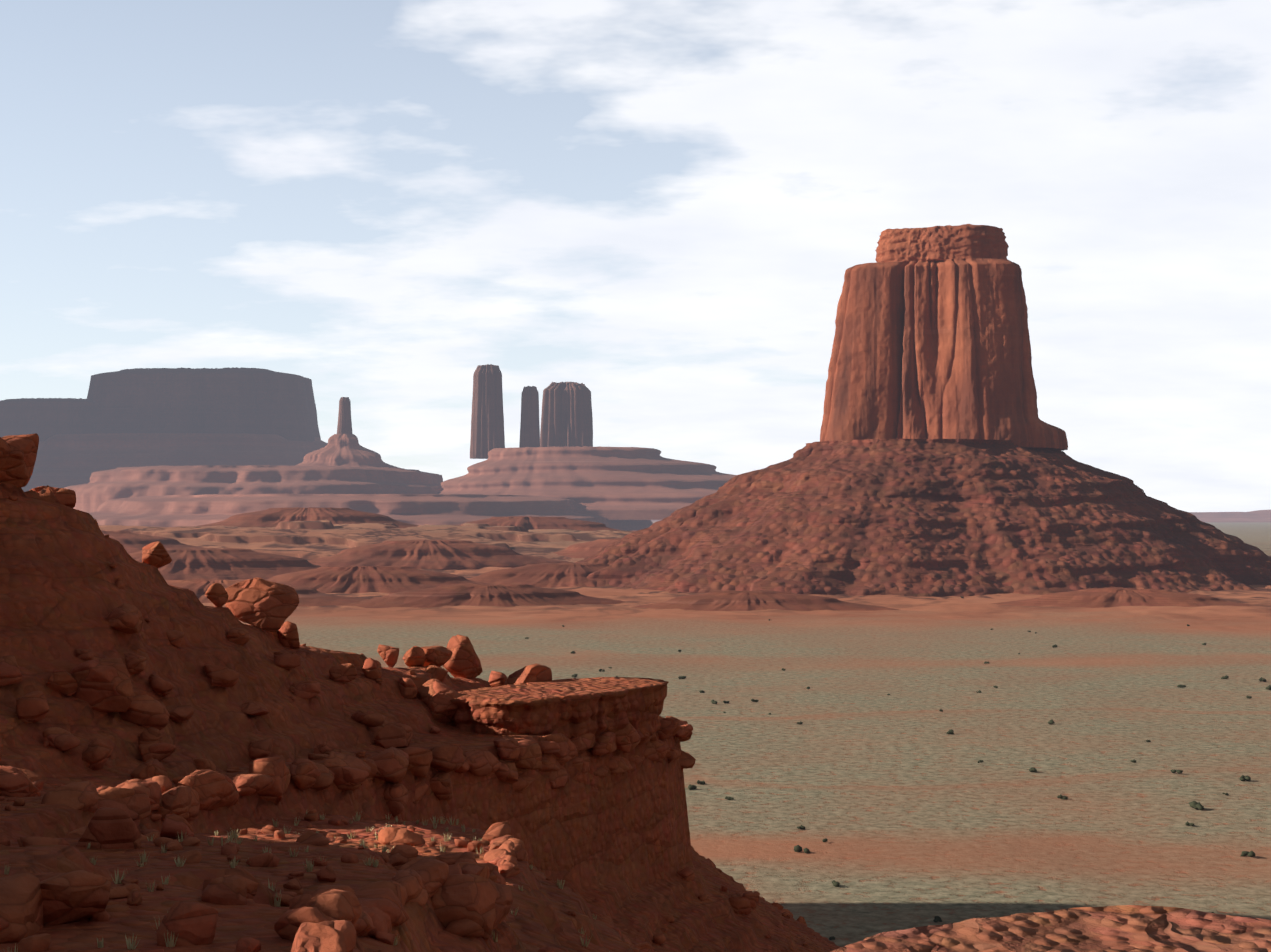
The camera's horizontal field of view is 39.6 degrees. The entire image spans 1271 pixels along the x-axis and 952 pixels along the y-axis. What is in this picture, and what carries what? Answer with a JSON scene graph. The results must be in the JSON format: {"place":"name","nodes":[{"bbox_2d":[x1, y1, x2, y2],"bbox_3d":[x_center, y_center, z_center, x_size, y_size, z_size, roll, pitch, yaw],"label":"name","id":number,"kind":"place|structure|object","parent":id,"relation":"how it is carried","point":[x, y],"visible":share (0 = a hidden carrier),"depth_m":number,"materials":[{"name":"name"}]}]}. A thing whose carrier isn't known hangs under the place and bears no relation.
{"place":"outdoors","nodes":[
{"label":"outdoors","id":0,"kind":"place"},
{"bbox_2d":[102,531,203,553],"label":"hill","id":1,"kind":"structure","parent":0,"point":[130,542],"depth_m":1813.05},
{"bbox_2d":[129,548,321,580],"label":"ridge","id":2,"kind":"structure","parent":0,"point":[216,563],"depth_m":1531.24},
{"bbox_2d":[166,578,367,606],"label":"ridge","id":3,"kind":"structure","parent":0,"point":[309,597],"depth_m":1125.87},
{"bbox_2d":[194,507,417,527],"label":"hill","id":4,"kind":"structure","parent":0,"point":[271,517],"depth_m":2283.14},
{"bbox_2d":[267,565,492,593],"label":"ridge","id":5,"kind":"structure","parent":0,"point":[349,579],"depth_m":1332.37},
{"bbox_2d":[0,483,840,951],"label":"rocky hillside","id":6,"kind":"structure","parent":0,"point":[616,851],"depth_m":50.07,"materials":[{"name":"stone"}]},
{"bbox_2d":[4,810,609,951],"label":"grass tufts","id":7,"kind":"object","parent":6,"relation":"on","point":[233,864],"depth_m":30.68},
{"bbox_2d":[0,433,807,951],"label":"boulders","id":8,"kind":"object","parent":6,"relation":"on","point":[464,893],"visible":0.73,"depth_m":43.19,"materials":[{"name":"stone"}]},
{"bbox_2d":[450,677,668,749],"bbox_3d":[-2.676,8.843,66.069,5.492,1.976,11.015,-1,-2,34],"label":"rock ledge","id":9,"kind":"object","parent":6,"relation":"on","point":[574,708],"depth_m":63.24,"materials":[{"name":"stone"}]},
{"bbox_2d":[830,905,1270,951],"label":"foreground rock","id":10,"kind":"object","parent":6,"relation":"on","point":[1129,928],"visible":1,"depth_m":18.78,"materials":[{"name":"stone"}]},
{"bbox_2d":[307,540,572,568],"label":"ridge","id":11,"kind":"structure","parent":0,"point":[437,554],"depth_m":1782.77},
{"bbox_2d":[342,584,624,607],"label":"ridge","id":12,"kind":"structure","parent":0,"point":[506,595],"depth_m":1117.88,"materials":[{"name":"brown stone"}]},
{"bbox_2d":[466,563,608,587],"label":"hill","id":13,"kind":"structure","parent":0,"point":[550,575],"depth_m":1417.24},
{"bbox_2d":[460,516,621,530],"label":"hill","id":14,"kind":"structure","parent":0,"point":[530,522],"depth_m":2554.94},
{"bbox_2d":[554,538,621,558],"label":"hill","id":15,"kind":"structure","parent":0,"point":[585,549],"depth_m":1977.96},
{"bbox_2d":[0,0,1270,511],"label":"sky","id":16,"kind":"structure","parent":0,"point":[661,208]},
{"bbox_2d":[99,520,1270,946],"bbox_3d":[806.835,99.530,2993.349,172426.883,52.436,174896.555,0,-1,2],"label":"valley floor","id":17,"kind":"structure","parent":0,"point":[907,806],"depth_m":504.54,"materials":[{"name":"beige sand"}]},
{"bbox_2d":[22,433,327,491],"bbox_3d":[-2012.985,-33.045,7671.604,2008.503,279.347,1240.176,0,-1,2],"label":"mesa base","id":18,"kind":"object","parent":17,"relation":"on","point":[64,460],"visible":0.48,"depth_m":7276.52,"materials":[{"name":"grey stone"}]},
{"bbox_2d":[0,398,94,440],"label":"mesa","id":19,"kind":"structure","parent":18,"relation":"on","point":[44,419],"depth_m":7420.41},
{"bbox_2d":[87,367,320,441],"bbox_3d":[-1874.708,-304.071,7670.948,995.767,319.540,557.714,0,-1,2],"label":"mesa","id":20,"kind":"structure","parent":18,"relation":"on","point":[206,400],"depth_m":7421.54,"materials":[{"name":"grey stone"}]},
{"bbox_2d":[65,465,442,512],"bbox_3d":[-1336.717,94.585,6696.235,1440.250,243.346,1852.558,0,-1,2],"label":"plateau","id":21,"kind":"structure","parent":17,"relation":"on","point":[97,491],"depth_m":5930.20,"materials":[{"name":"brown stone"}]},
{"bbox_2d":[295,434,398,467],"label":"talus slope","id":22,"kind":"structure","parent":21,"relation":"on","point":[343,450],"depth_m":6454.26,"materials":[{"name":"brown stone"}]},
{"bbox_2d":[337,397,352,433],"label":"rock spire","id":23,"kind":"object","parent":22,"relation":"on","point":[344,425],"visible":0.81,"depth_m":6526.04,"materials":[{"name":"brown stone"}]},
{"bbox_2d":[89,494,652,530],"bbox_3d":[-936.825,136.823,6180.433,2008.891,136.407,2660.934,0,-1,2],"label":"plateau","id":24,"kind":"structure","parent":17,"relation":"on","point":[199,510],"depth_m":5179.77,"materials":[{"name":"brown stone"}]},
{"bbox_2d":[435,446,736,519],"bbox_3d":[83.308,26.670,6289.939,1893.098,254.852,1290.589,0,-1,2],"label":"pedestal","id":25,"kind":"object","parent":17,"relation":"on","point":[623,483],"visible":0.62,"depth_m":5976.53,"materials":[{"name":"brown stone"}]},
{"bbox_2d":[470,364,504,458],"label":"tower","id":26,"kind":"structure","parent":25,"relation":"on","point":[487,426],"depth_m":6285.96,"materials":[{"name":"brown stone"}]},
{"bbox_2d":[519,386,539,446],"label":"tower","id":27,"kind":"structure","parent":25,"relation":"on","point":[529,430],"depth_m":6301.28,"materials":[{"name":"brown stone"}]},
{"bbox_2d":[540,382,592,446],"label":"tower","id":28,"kind":"structure","parent":25,"relation":"on","point":[566,418],"depth_m":6259.58,"materials":[{"name":"brown stone"}]},
{"bbox_2d":[525,596,1270,939],"bbox_3d":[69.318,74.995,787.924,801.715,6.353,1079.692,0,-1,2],"label":"desert shrubs","id":29,"kind":"object","parent":17,"relation":"on","point":[1191,804],"visible":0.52,"depth_m":397.83,"materials":[{"name":"green plant"}]},
{"bbox_2d":[575,439,1270,596],"bbox_3d":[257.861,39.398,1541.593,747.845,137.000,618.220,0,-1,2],"label":"talus slope","id":30,"kind":"structure","parent":17,"relation":"on","point":[934,517],"depth_m":1376.91,"materials":[{"name":"brown stone"}]},
{"bbox_2d":[820,224,1067,450],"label":"butte","id":31,"kind":"object","parent":30,"relation":"on","point":[931,339],"depth_m":1513.91,"materials":[{"name":"red stone"}]},
{"bbox_2d":[633,590,898,610],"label":"hill","id":32,"kind":"structure","parent":0,"point":[731,600],"depth_m":1086.07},
{"bbox_2d":[992,587,1253,607],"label":"hill","id":33,"kind":"structure","parent":0,"point":[1104,597],"depth_m":1107.26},
{"bbox_2d":[1189,510,1270,521],"bbox_3d":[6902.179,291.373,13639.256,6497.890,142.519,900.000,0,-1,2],"label":"ridge","id":34,"kind":"structure","parent":0,"point":[1259,516],"depth_m":13795.32,"materials":[{"name":"brown stone"}]}
]}

